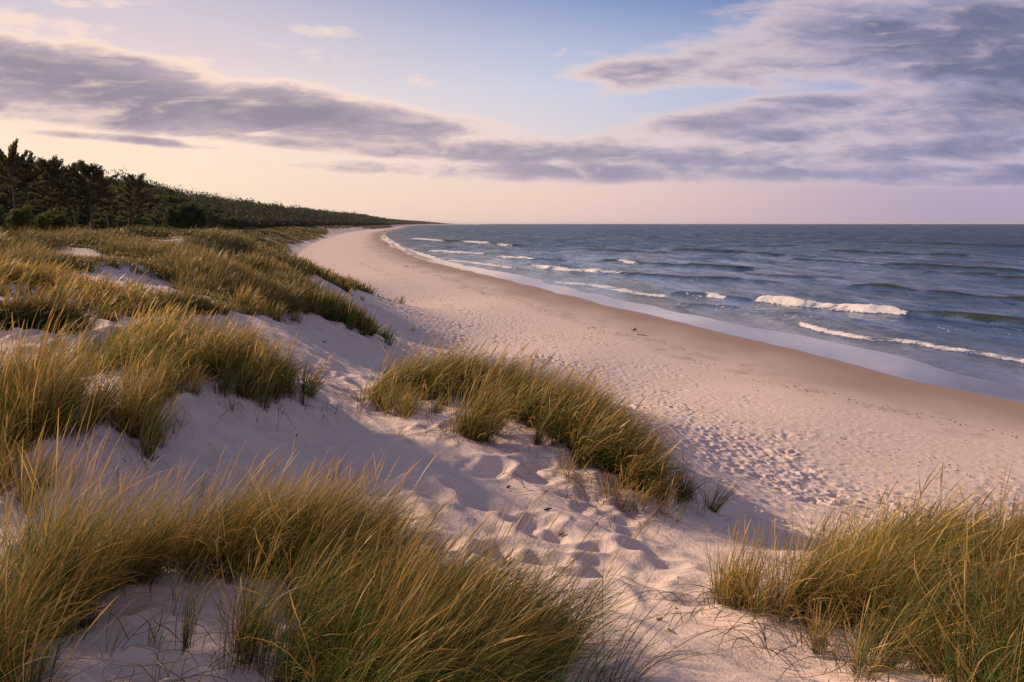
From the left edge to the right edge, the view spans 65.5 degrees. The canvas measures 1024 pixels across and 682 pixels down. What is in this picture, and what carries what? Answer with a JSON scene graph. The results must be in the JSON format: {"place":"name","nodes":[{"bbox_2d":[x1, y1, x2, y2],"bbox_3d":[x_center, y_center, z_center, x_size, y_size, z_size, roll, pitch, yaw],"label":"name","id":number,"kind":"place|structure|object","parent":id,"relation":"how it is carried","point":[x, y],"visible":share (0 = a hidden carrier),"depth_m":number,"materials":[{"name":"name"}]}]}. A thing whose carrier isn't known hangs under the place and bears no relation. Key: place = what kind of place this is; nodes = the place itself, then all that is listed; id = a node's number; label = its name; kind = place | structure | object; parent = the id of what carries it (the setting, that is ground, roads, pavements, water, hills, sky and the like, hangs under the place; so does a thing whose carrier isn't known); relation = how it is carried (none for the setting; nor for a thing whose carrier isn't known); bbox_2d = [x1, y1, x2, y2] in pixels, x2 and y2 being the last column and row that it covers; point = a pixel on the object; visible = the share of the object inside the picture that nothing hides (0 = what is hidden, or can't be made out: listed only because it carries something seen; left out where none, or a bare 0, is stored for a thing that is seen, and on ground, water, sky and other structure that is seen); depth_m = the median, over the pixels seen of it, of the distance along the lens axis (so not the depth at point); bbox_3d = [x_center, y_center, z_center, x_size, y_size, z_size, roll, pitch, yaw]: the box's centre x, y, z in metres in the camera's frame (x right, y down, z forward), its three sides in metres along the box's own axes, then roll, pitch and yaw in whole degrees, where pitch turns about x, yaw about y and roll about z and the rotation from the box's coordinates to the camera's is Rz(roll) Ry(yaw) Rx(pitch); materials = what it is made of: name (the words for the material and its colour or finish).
{"place":"outdoors","nodes":[
{"label":"outdoors","id":0,"kind":"place"},
{"bbox_2d":[0,224,1023,681],"bbox_3d":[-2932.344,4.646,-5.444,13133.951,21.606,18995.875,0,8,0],"label":"ground","id":1,"kind":"structure","parent":0,"point":[788,376],"depth_m":9.72,"materials":[{"name":"beige sand"}]},
{"bbox_2d":[0,192,9,222],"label":"pine tree","id":2,"kind":"object","parent":1,"relation":"on","point":[3,199],"visible":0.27,"depth_m":62.26,"materials":[{"name":"green plant"}]},
{"bbox_2d":[0,204,15,233],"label":"shrub","id":3,"kind":"object","parent":1,"relation":"on","point":[2,217],"visible":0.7,"depth_m":47.65,"materials":[{"name":"green plant"}]},
{"bbox_2d":[6,199,17,230],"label":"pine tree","id":4,"kind":"object","parent":1,"relation":"on","point":[11,204],"visible":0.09,"depth_m":65.17,"materials":[{"name":"green plant"}]},
{"bbox_2d":[1,186,23,209],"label":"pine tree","id":5,"kind":"object","parent":1,"relation":"on","point":[7,190],"visible":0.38,"depth_m":82.18,"materials":[{"name":"green plant"}]},
{"bbox_2d":[0,178,24,192],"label":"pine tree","id":6,"kind":"object","parent":1,"relation":"on","point":[17,187],"visible":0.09,"depth_m":98.48,"materials":[{"name":"green plant"}]},
{"bbox_2d":[0,183,26,208],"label":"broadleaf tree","id":7,"kind":"object","parent":1,"relation":"on","point":[18,193],"visible":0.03,"depth_m":93.83,"materials":[{"name":"green plant"}]},
{"bbox_2d":[2,173,35,198],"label":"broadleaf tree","id":8,"kind":"object","parent":1,"relation":"on","point":[30,189],"visible":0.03,"depth_m":108.93,"materials":[{"name":"green plant"}]},
{"bbox_2d":[0,138,39,208],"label":"pine tree","id":9,"kind":"object","parent":1,"relation":"on","point":[15,161],"visible":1,"depth_m":58.09,"materials":[{"name":"green plant"}]},
{"bbox_2d":[4,204,37,234],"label":"shrub","id":10,"kind":"object","parent":1,"relation":"on","point":[20,217],"visible":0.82,"depth_m":51.40,"materials":[{"name":"green plant"}]},
{"bbox_2d":[0,148,48,220],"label":"pine tree","id":11,"kind":"object","parent":1,"relation":"on","point":[26,162],"visible":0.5,"depth_m":60.02,"materials":[{"name":"green plant"}]},
{"bbox_2d":[15,191,46,211],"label":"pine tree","id":12,"kind":"object","parent":1,"relation":"on","point":[30,198],"visible":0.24,"depth_m":91.06,"materials":[{"name":"green plant"}]},
{"bbox_2d":[22,205,41,218],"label":"pine tree","id":13,"kind":"object","parent":1,"relation":"on","point":[35,210],"visible":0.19,"depth_m":70.61,"materials":[{"name":"green plant"}]},
{"bbox_2d":[24,199,44,213],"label":"pine tree","id":14,"kind":"object","parent":1,"relation":"on","point":[32,202],"visible":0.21,"depth_m":79.06,"materials":[{"name":"green plant"}]},
{"bbox_2d":[27,175,43,204],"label":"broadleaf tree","id":15,"kind":"object","parent":1,"relation":"on","point":[35,191],"depth_m":111.00,"materials":[{"name":"green plant"}]},
{"bbox_2d":[31,214,56,232],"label":"shrub","id":16,"kind":"object","parent":1,"relation":"on","point":[41,219],"visible":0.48,"depth_m":61.98,"materials":[{"name":"green plant"}]},
{"bbox_2d":[27,154,69,212],"bbox_3d":[-37.756,-11.609,64.972,3.010,7.184,2.826,-2,9,-10],"label":"pine tree","id":17,"kind":"object","parent":1,"relation":"on","point":[51,170],"visible":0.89,"depth_m":64.71,"materials":[{"name":"green plant"}]},
{"bbox_2d":[41,196,62,210],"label":"pine tree","id":18,"kind":"object","parent":1,"relation":"on","point":[47,206],"visible":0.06,"depth_m":96.23,"materials":[{"name":"green plant"}]},
{"bbox_2d":[36,158,72,213],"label":"pine tree","id":19,"kind":"object","parent":1,"relation":"on","point":[66,192],"visible":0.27,"depth_m":67.06,"materials":[{"name":"green plant"}]},
{"bbox_2d":[39,209,73,227],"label":"broadleaf tree","id":20,"kind":"object","parent":1,"relation":"on","point":[54,211],"visible":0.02,"depth_m":75.57,"materials":[{"name":"green plant"}]},
{"bbox_2d":[43,213,72,230],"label":"shrub","id":21,"kind":"object","parent":1,"relation":"on","point":[58,221],"visible":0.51,"depth_m":64.83,"materials":[{"name":"green plant"}]},
{"bbox_2d":[41,205,79,228],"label":"broadleaf tree","id":22,"kind":"object","parent":1,"relation":"on","point":[69,211],"visible":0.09,"depth_m":77.95,"materials":[{"name":"green plant"}]},
{"bbox_2d":[0,412,143,523],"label":"marram clump","id":23,"kind":"object","parent":1,"relation":"on","point":[7,464],"visible":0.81,"depth_m":4.77,"materials":[{"name":"green plant"}]},
{"bbox_2d":[56,164,89,227],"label":"pine tree","id":24,"kind":"object","parent":1,"relation":"on","point":[71,167],"visible":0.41,"depth_m":68.63,"materials":[{"name":"green plant"}]},
{"bbox_2d":[72,211,89,226],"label":"pine tree","id":25,"kind":"object","parent":1,"relation":"on","point":[82,220],"visible":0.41,"depth_m":85.32,"materials":[{"name":"green plant"}]},
{"bbox_2d":[73,204,89,223],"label":"pine tree","id":26,"kind":"object","parent":1,"relation":"on","point":[84,210],"visible":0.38,"depth_m":89.71,"materials":[{"name":"green plant"}]},
{"bbox_2d":[66,160,118,230],"bbox_3d":[-34.065,-11.448,64.862,3.880,6.521,4.042,-7,11,-40],"label":"pine tree","id":27,"kind":"object","parent":1,"relation":"on","point":[85,169],"visible":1,"depth_m":64.41,"materials":[{"name":"green plant"}]},
{"bbox_2d":[88,217,110,229],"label":"shrub","id":28,"kind":"object","parent":1,"relation":"on","point":[101,223],"visible":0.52,"depth_m":80.73,"materials":[{"name":"green plant"}]},
{"bbox_2d":[87,171,117,228],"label":"pine tree","id":29,"kind":"object","parent":1,"relation":"on","point":[106,208],"visible":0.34,"depth_m":78.53,"materials":[{"name":"green plant"}]},
{"bbox_2d":[93,211,117,228],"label":"broadleaf tree","id":30,"kind":"object","parent":1,"relation":"on","point":[97,216],"visible":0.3,"depth_m":93.23,"materials":[{"name":"green plant"}]},
{"bbox_2d":[0,377,212,660],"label":"marram clump","id":31,"kind":"object","parent":1,"relation":"on","point":[71,550],"visible":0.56,"depth_m":3.44,"materials":[{"name":"green plant"}]},
{"bbox_2d":[97,199,117,220],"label":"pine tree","id":32,"kind":"object","parent":1,"relation":"on","point":[115,213],"visible":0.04,"depth_m":122.93,"materials":[{"name":"green plant"}]},
{"bbox_2d":[97,208,121,228],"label":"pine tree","id":33,"kind":"object","parent":1,"relation":"on","point":[100,210],"visible":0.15,"depth_m":98.67,"materials":[{"name":"green plant"}]},
{"bbox_2d":[101,197,119,215],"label":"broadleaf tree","id":34,"kind":"object","parent":1,"relation":"on","point":[117,205],"visible":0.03,"depth_m":138.87,"materials":[{"name":"green plant"}]},
{"bbox_2d":[0,487,227,681],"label":"marram clump","id":35,"kind":"object","parent":1,"relation":"on","point":[15,610],"visible":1,"depth_m":2.84,"materials":[{"name":"green plant"}]},
{"bbox_2d":[108,187,119,198],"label":"broadleaf tree","id":36,"kind":"object","parent":1,"relation":"on","point":[116,192],"visible":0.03,"depth_m":177.96,"materials":[{"name":"green plant"}]},
{"bbox_2d":[106,178,122,185],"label":"broadleaf tree","id":37,"kind":"object","parent":1,"relation":"on","point":[114,182],"visible":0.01,"depth_m":234.17,"materials":[{"name":"green plant"}]},
{"bbox_2d":[0,251,229,321],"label":"marram clump","id":38,"kind":"object","parent":1,"relation":"on","point":[124,299],"visible":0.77,"depth_m":10.57,"materials":[{"name":"green plant"}]},
{"bbox_2d":[115,216,133,227],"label":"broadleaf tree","id":39,"kind":"object","parent":1,"relation":"on","point":[121,222],"visible":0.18,"depth_m":106.50,"materials":[{"name":"green plant"}]},
{"bbox_2d":[115,173,149,225],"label":"pine tree","id":40,"kind":"object","parent":1,"relation":"on","point":[139,180],"visible":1,"depth_m":87.19,"materials":[{"name":"green plant"}]},
{"bbox_2d":[119,176,147,219],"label":"pine tree","id":41,"kind":"object","parent":1,"relation":"on","point":[141,202],"visible":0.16,"depth_m":90.77,"materials":[{"name":"green plant"}]},
{"bbox_2d":[120,214,151,225],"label":"broadleaf tree","id":42,"kind":"object","parent":1,"relation":"on","point":[145,219],"visible":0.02,"depth_m":112.27,"materials":[{"name":"green plant"}]},
{"bbox_2d":[127,217,146,226],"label":"shrub","id":43,"kind":"object","parent":1,"relation":"on","point":[137,221],"visible":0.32,"depth_m":64.99,"materials":[{"name":"green plant"}]},
{"bbox_2d":[21,332,261,512],"bbox_3d":[-2.835,0.495,6.127,1.814,1.102,2.450,-2,9,-12],"label":"marram clump","id":44,"kind":"object","parent":1,"relation":"on","point":[135,410],"visible":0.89,"depth_m":5.78,"materials":[{"name":"green plant"}]},
{"bbox_2d":[140,189,156,197],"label":"broadleaf tree","id":45,"kind":"object","parent":1,"relation":"on","point":[150,195],"visible":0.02,"depth_m":207.30,"materials":[{"name":"green plant"}]},
{"bbox_2d":[144,213,155,226],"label":"broadleaf tree","id":46,"kind":"object","parent":1,"relation":"on","point":[146,215],"visible":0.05,"depth_m":121.79,"materials":[{"name":"green plant"}]},
{"bbox_2d":[145,202,157,210],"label":"pine tree","id":47,"kind":"object","parent":1,"relation":"on","point":[150,206],"visible":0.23,"depth_m":169.97,"materials":[{"name":"green plant"}]},
{"bbox_2d":[143,207,159,227],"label":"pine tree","id":48,"kind":"object","parent":1,"relation":"on","point":[147,209],"visible":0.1,"depth_m":148.95,"materials":[{"name":"green plant"}]},
{"bbox_2d":[149,216,158,227],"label":"broadleaf tree","id":49,"kind":"object","parent":1,"relation":"on","point":[153,219],"visible":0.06,"depth_m":133.06,"materials":[{"name":"green plant"}]},
{"bbox_2d":[149,209,161,223],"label":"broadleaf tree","id":50,"kind":"object","parent":1,"relation":"on","point":[156,213],"visible":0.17,"depth_m":157.46,"materials":[{"name":"green plant"}]},
{"bbox_2d":[150,196,163,205],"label":"pine tree","id":51,"kind":"object","parent":1,"relation":"on","point":[155,199],"visible":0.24,"depth_m":199.74,"materials":[{"name":"green plant"}]},
{"bbox_2d":[156,213,164,226],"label":"pine tree","id":52,"kind":"object","parent":1,"relation":"on","point":[161,216],"visible":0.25,"depth_m":154.92,"materials":[{"name":"green plant"}]},
{"bbox_2d":[157,218,164,226],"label":"pine tree","id":53,"kind":"object","parent":1,"relation":"on","point":[161,221],"visible":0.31,"depth_m":145.12,"materials":[{"name":"green plant"}]},
{"bbox_2d":[153,202,169,212],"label":"broadleaf tree","id":54,"kind":"object","parent":1,"relation":"on","point":[160,204],"visible":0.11,"depth_m":191.42,"materials":[{"name":"green plant"}]},
{"bbox_2d":[1,426,323,644],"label":"marram clump","id":55,"kind":"object","parent":1,"relation":"on","point":[134,567],"visible":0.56,"depth_m":3.96,"materials":[{"name":"green plant"}]},
{"bbox_2d":[158,187,176,196],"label":"broadleaf tree","id":56,"kind":"object","parent":1,"relation":"on","point":[168,190],"visible":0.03,"depth_m":250.27,"materials":[{"name":"green plant"}]},
{"bbox_2d":[161,196,178,205],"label":"pine tree","id":57,"kind":"object","parent":1,"relation":"on","point":[169,199],"visible":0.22,"depth_m":213.73,"materials":[{"name":"green plant"}]},
{"bbox_2d":[164,192,180,203],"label":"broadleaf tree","id":58,"kind":"object","parent":1,"relation":"on","point":[179,199],"visible":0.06,"depth_m":240.40,"materials":[{"name":"green plant"}]},
{"bbox_2d":[0,298,349,527],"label":"marram clump","id":59,"kind":"object","parent":1,"relation":"on","point":[28,400],"visible":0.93,"depth_m":5.24,"materials":[{"name":"green plant"}]},
{"bbox_2d":[162,203,196,229],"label":"shrub","id":60,"kind":"object","parent":1,"relation":"on","point":[173,215],"visible":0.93,"depth_m":82.74,"materials":[{"name":"green plant"}]},
{"bbox_2d":[176,202,208,229],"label":"shrub","id":61,"kind":"object","parent":1,"relation":"on","point":[200,220],"visible":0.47,"depth_m":84.43,"materials":[{"name":"green plant"}]},
{"bbox_2d":[0,223,391,333],"bbox_3d":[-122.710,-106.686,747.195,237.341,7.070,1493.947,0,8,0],"label":"dune grass","id":62,"kind":"structure","parent":1,"relation":"on","point":[155,256],"depth_m":16.61,"materials":[{"name":"green plant"}]},
{"bbox_2d":[168,252,231,278],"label":"marram clump","id":63,"kind":"object","parent":1,"relation":"on","point":[194,264],"visible":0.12,"depth_m":15.51,"materials":[{"name":"green plant"}]},
{"bbox_2d":[97,539,304,681],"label":"marram clump","id":64,"kind":"object","parent":1,"relation":"on","point":[185,637],"visible":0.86,"depth_m":3.28,"materials":[{"name":"green plant"}]},
{"bbox_2d":[204,211,219,228],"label":"pine tree","id":65,"kind":"object","parent":1,"relation":"on","point":[210,216],"visible":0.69,"depth_m":219.93,"materials":[{"name":"green plant"}]},
{"bbox_2d":[208,206,221,214],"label":"broadleaf tree","id":66,"kind":"object","parent":1,"relation":"on","point":[215,210],"visible":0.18,"depth_m":249.34,"materials":[{"name":"green plant"}]},
{"bbox_2d":[208,213,223,228],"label":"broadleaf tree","id":67,"kind":"object","parent":1,"relation":"on","point":[218,221],"visible":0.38,"depth_m":228.80,"materials":[{"name":"green plant"}]},
{"bbox_2d":[53,508,383,681],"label":"marram clump","id":68,"kind":"object","parent":1,"relation":"on","point":[252,629],"visible":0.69,"depth_m":3.16,"materials":[{"name":"green plant"}]},
{"bbox_2d":[217,213,231,225],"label":"broadleaf tree","id":69,"kind":"object","parent":1,"relation":"on","point":[223,215],"visible":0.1,"depth_m":238.07,"materials":[{"name":"green plant"}]},
{"bbox_2d":[220,217,231,230],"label":"broadleaf tree","id":70,"kind":"object","parent":1,"relation":"on","point":[227,222],"visible":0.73,"depth_m":233.99,"materials":[{"name":"green plant"}]},
{"bbox_2d":[3,151,449,229],"bbox_3d":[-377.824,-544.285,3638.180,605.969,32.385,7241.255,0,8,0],"label":"woods","id":71,"kind":"object","parent":1,"relation":"on","point":[249,213],"visible":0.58,"depth_m":462.86,"materials":[{"name":"green plant"}]},
{"bbox_2d":[229,217,238,229],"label":"broadleaf tree","id":72,"kind":"object","parent":1,"relation":"on","point":[234,221],"visible":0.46,"depth_m":244.68,"materials":[{"name":"green plant"}]},
{"bbox_2d":[25,294,451,435],"bbox_3d":[-2.537,0.219,7.411,3.853,1.319,2.929,0,8,0],"label":"marram clump","id":73,"kind":"object","parent":1,"relation":"on","point":[197,343],"visible":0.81,"depth_m":7.14,"materials":[{"name":"green plant"}]},
{"bbox_2d":[194,281,327,330],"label":"marram clump","id":74,"kind":"object","parent":1,"relation":"on","point":[275,314],"visible":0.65,"depth_m":14.17,"materials":[{"name":"green plant"}]},
{"bbox_2d":[184,338,338,431],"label":"marram clump","id":75,"kind":"object","parent":1,"relation":"on","point":[270,393],"visible":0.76,"depth_m":6.87,"materials":[{"name":"green plant"}]},
{"bbox_2d":[195,246,382,331],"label":"marram clump","id":76,"kind":"object","parent":1,"relation":"on","point":[255,261],"visible":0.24,"depth_m":26.92,"materials":[{"name":"green plant"}]},
{"bbox_2d":[120,434,519,641],"bbox_3d":[-1.160,0.970,4.261,2.363,0.962,1.773,4,9,24],"label":"marram clump","id":77,"kind":"object","parent":1,"relation":"on","point":[296,522],"visible":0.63,"depth_m":4.14,"materials":[{"name":"green plant"}]},
{"bbox_2d":[265,274,398,349],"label":"marram clump","id":78,"kind":"object","parent":1,"relation":"on","point":[336,310],"visible":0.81,"depth_m":17.73,"materials":[{"name":"green plant"}]},
{"bbox_2d":[258,244,414,330],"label":"marram clump","id":79,"kind":"object","parent":1,"relation":"on","point":[343,282],"visible":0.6,"depth_m":46.01,"materials":[{"name":"green plant"}]},
{"bbox_2d":[367,317,390,340],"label":"marram clump","id":80,"kind":"object","parent":1,"relation":"on","point":[383,334],"visible":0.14,"depth_m":20.94,"materials":[{"name":"green plant"}]},
{"bbox_2d":[319,358,465,422],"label":"marram clump","id":81,"kind":"object","parent":1,"relation":"on","point":[406,405],"visible":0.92,"depth_m":8.26,"materials":[{"name":"green plant"}]},
{"bbox_2d":[106,470,700,681],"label":"marram clump","id":82,"kind":"object","parent":1,"relation":"on","point":[424,628],"visible":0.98,"depth_m":3.03,"materials":[{"name":"green plant"}]},
{"bbox_2d":[399,360,543,451],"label":"marram clump","id":83,"kind":"object","parent":1,"relation":"on","point":[478,425],"visible":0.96,"depth_m":7.49,"materials":[{"name":"green plant"}]},
{"bbox_2d":[317,329,746,520],"bbox_3d":[0.046,0.648,8.386,5.094,1.399,2.360,7,11,39],"label":"marram clump","id":84,"kind":"object","parent":1,"relation":"on","point":[560,412],"visible":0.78,"depth_m":7.70,"materials":[{"name":"green plant"}]},
{"bbox_2d":[444,493,773,681],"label":"marram clump","id":85,"kind":"object","parent":1,"relation":"on","point":[547,612],"visible":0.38,"depth_m":3.10,"materials":[{"name":"green plant"}]},
{"bbox_2d":[479,439,746,541],"bbox_3d":[0.806,1.205,6.513,2.186,0.734,2.124,0,8,0],"label":"marram clump","id":86,"kind":"object","parent":1,"relation":"on","point":[608,476],"visible":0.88,"depth_m":6.50,"materials":[{"name":"green plant"}]},
{"bbox_2d":[659,447,716,516],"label":"marram clump","id":87,"kind":"object","parent":1,"relation":"on","point":[684,495],"visible":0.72,"depth_m":6.93,"materials":[{"name":"green plant"}]},
{"bbox_2d":[360,262,1018,631],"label":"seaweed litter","id":88,"kind":"object","parent":1,"relation":"on","point":[675,403],"visible":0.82,"depth_m":36.81,"materials":[{"name":"brown plant"}]},
{"bbox_2d":[620,511,875,651],"bbox_3d":[1.147,1.158,4.002,1.200,0.636,1.306,0,8,0],"label":"marram clump","id":89,"kind":"object","parent":1,"relation":"on","point":[729,587],"visible":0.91,"depth_m":4.03,"materials":[{"name":"green plant"}]},
{"bbox_2d":[685,583,928,679],"bbox_3d":[1.404,1.231,3.522,1.125,0.336,0.984,6,10,37],"label":"marram clump","id":90,"kind":"object","parent":1,"relation":"on","point":[816,632],"visible":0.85,"depth_m":3.53,"materials":[{"name":"green plant"}]},
{"bbox_2d":[638,471,977,665],"bbox_3d":[1.636,1.063,3.823,1.910,0.806,1.369,0,8,0],"label":"marram clump","id":91,"kind":"object","parent":1,"relation":"on","point":[802,583],"visible":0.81,"depth_m":3.83,"materials":[{"name":"green plant"}]},
{"bbox_2d":[715,574,980,681],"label":"marram clump","id":92,"kind":"object","parent":1,"relation":"on","point":[864,649],"visible":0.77,"depth_m":3.29,"materials":[{"name":"green plant"}]},
{"bbox_2d":[731,444,1023,669],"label":"marram clump","id":93,"kind":"object","parent":1,"relation":"on","point":[957,519],"visible":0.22,"depth_m":4.27,"materials":[{"name":"green plant"}]},
{"bbox_2d":[748,482,1023,681],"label":"marram clump","id":94,"kind":"object","parent":1,"relation":"on","point":[991,617],"visible":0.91,"depth_m":3.23,"materials":[{"name":"green plant"}]},
{"bbox_2d":[0,0,1023,223],"label":"sky","id":95,"kind":"structure","parent":0,"point":[441,111],"materials":[{"name":"purple"}]},
{"bbox_2d":[386,224,1023,385],"bbox_3d":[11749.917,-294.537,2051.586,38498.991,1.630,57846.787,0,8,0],"label":"sea","id":96,"kind":"structure","parent":0,"point":[949,297],"depth_m":127.72,"materials":[{"name":"blue liquid"}]}
]}

